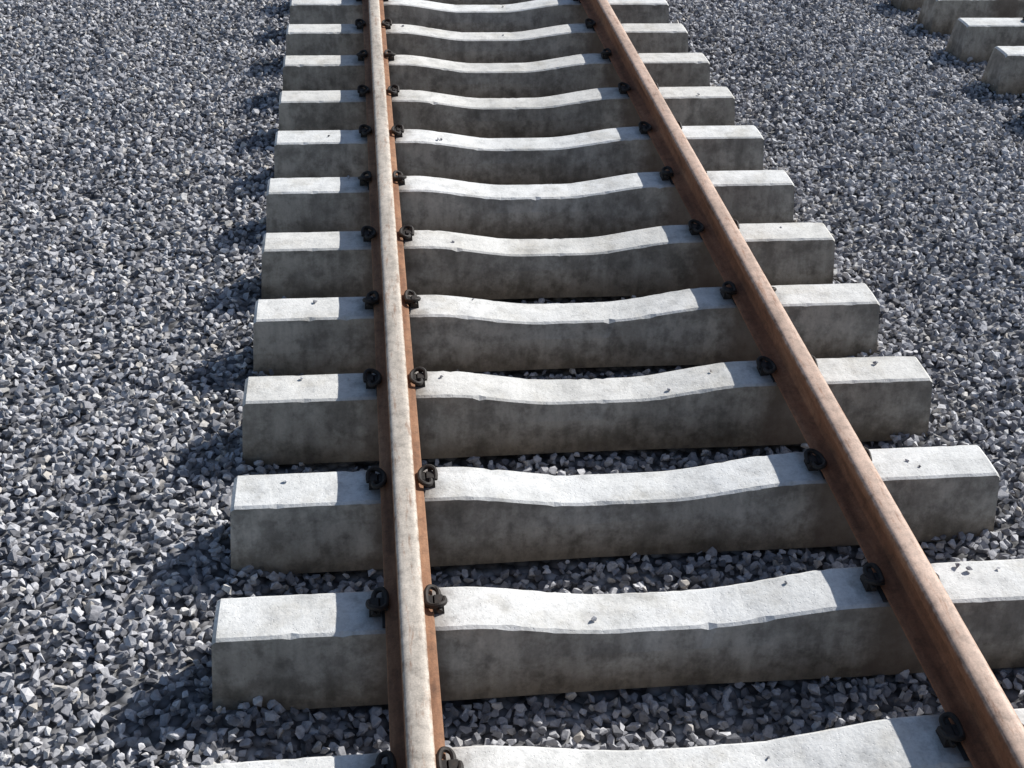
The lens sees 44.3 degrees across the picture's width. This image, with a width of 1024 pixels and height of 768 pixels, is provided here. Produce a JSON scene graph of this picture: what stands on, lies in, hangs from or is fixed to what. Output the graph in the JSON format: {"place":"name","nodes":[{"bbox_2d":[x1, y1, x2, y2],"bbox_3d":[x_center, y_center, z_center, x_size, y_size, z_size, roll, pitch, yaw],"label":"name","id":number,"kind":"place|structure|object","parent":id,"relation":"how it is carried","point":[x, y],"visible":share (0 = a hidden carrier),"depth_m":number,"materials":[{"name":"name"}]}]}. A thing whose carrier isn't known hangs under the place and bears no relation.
{"place":"outdoors","nodes":[
{"label":"outdoors","id":0,"kind":"place"},
{"bbox_2d":[0,0,1023,767],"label":"ground","id":1,"kind":"structure","parent":0,"point":[120,696],"depth_m":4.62,"materials":[{"name":"grey gravel"}]},
{"bbox_2d":[425,0,532,4],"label":"concrete sleeper","id":2,"kind":"object","parent":1,"relation":"on","point":[479,2],"depth_m":9.26,"materials":[{"name":"concrete"}]},
{"bbox_2d":[290,0,668,31],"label":"concrete sleeper","id":3,"kind":"object","parent":1,"relation":"on","point":[528,15],"visible":0.66,"depth_m":8.75,"materials":[{"name":"concrete"}]},
{"bbox_2d":[286,18,687,62],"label":"concrete sleeper","id":4,"kind":"object","parent":1,"relation":"on","point":[547,43],"visible":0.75,"depth_m":8.25,"materials":[{"name":"concrete"}]},
{"bbox_2d":[283,48,709,97],"bbox_3d":[-0.084,-1.924,7.829,2.664,0.309,0.260,-2,34,-6],"label":"concrete sleeper","id":5,"kind":"object","parent":1,"relation":"on","point":[561,75],"visible":0.71,"depth_m":7.76,"materials":[{"name":"concrete"}]},
{"bbox_2d":[279,82,734,137],"bbox_3d":[-0.016,-1.593,7.331,2.664,0.309,0.260,-2,34,-6],"label":"concrete sleeper","id":6,"kind":"object","parent":1,"relation":"on","point":[579,112],"visible":0.77,"depth_m":7.26,"materials":[{"name":"concrete"}]},
{"bbox_2d":[274,121,763,184],"bbox_3d":[0.053,-1.262,6.835,2.664,0.309,0.260,-2,34,-6],"label":"concrete sleeper","id":7,"kind":"object","parent":1,"relation":"on","point":[592,155],"visible":0.73,"depth_m":6.77,"materials":[{"name":"concrete"}]},
{"bbox_2d":[266,166,794,238],"bbox_3d":[0.108,-0.928,6.335,2.664,0.309,0.260,-2,34,-6],"label":"concrete sleeper","id":8,"kind":"object","parent":1,"relation":"on","point":[613,205],"visible":0.76,"depth_m":6.27,"materials":[{"name":"concrete"}]},
{"bbox_2d":[262,219,834,299],"bbox_3d":[0.184,-0.597,5.840,2.664,0.309,0.260,-2,34,-6],"label":"concrete sleeper","id":9,"kind":"object","parent":1,"relation":"on","point":[654,260],"visible":0.81,"depth_m":5.77,"materials":[{"name":"concrete"}]},
{"bbox_2d":[253,281,879,376],"bbox_3d":[0.249,-0.264,5.344,2.664,0.310,0.260,-2,34,-6],"label":"concrete sleeper","id":10,"kind":"object","parent":1,"relation":"on","point":[336,335],"visible":0.82,"depth_m":5.28,"materials":[{"name":"concrete"}]},
{"bbox_2d":[242,355,932,465],"bbox_3d":[0.310,0.062,4.857,2.664,0.310,0.260,-2,34,-6],"label":"concrete sleeper","id":11,"kind":"object","parent":1,"relation":"on","point":[323,418],"visible":0.86,"depth_m":4.79,"materials":[{"name":"concrete"}]},
{"bbox_2d":[197,708,1023,767],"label":"concrete sleeper","id":12,"kind":"object","parent":1,"relation":"on","point":[929,741],"visible":0.67,"depth_m":3.34,"materials":[{"name":"concrete"}]},
{"bbox_2d":[230,445,999,574],"bbox_3d":[0.378,0.395,4.357,2.664,0.309,0.260,-2,34,-6],"label":"concrete sleeper","id":13,"kind":"object","parent":1,"relation":"on","point":[296,523],"visible":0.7,"depth_m":4.29,"materials":[{"name":"concrete"}]},
{"bbox_2d":[212,559,1023,711],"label":"concrete sleeper","id":14,"kind":"object","parent":1,"relation":"on","point":[308,651],"visible":0.78,"depth_m":3.79,"materials":[{"name":"concrete"}]},
{"bbox_2d":[891,0,923,11],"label":"concrete sleeper","id":15,"kind":"object","parent":1,"relation":"on","point":[904,5],"visible":0.19,"depth_m":9.79,"materials":[{"name":"concrete"}]},
{"bbox_2d":[916,0,1023,35],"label":"concrete sleeper","id":16,"kind":"object","parent":1,"relation":"on","point":[940,16],"visible":0.73,"depth_m":9.28,"materials":[{"name":"concrete"}]},
{"bbox_2d":[945,17,1023,63],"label":"concrete sleeper","id":17,"kind":"object","parent":1,"relation":"on","point":[978,40],"visible":0.9,"depth_m":8.76,"materials":[{"name":"concrete"}]},
{"bbox_2d":[981,46,1023,94],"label":"concrete sleeper","id":18,"kind":"object","parent":1,"relation":"on","point":[1003,73],"visible":1,"depth_m":8.28,"materials":[{"name":"concrete"}]},
{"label":"concrete sleeper","id":19,"kind":"object","parent":1,"relation":"on","visible":0},
{"bbox_2d":[362,0,445,767],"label":"steel rail","id":20,"kind":"object","parent":19,"relation":"on","point":[416,732],"visible":0.99,"depth_m":4.12,"materials":[{"name":"brown metal"}]},
{"bbox_2d":[580,0,1023,767],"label":"steel rail","id":21,"kind":"object","parent":19,"relation":"on","point":[968,690],"visible":1,"depth_m":4.23,"materials":[{"name":"brown metal"}]}
]}

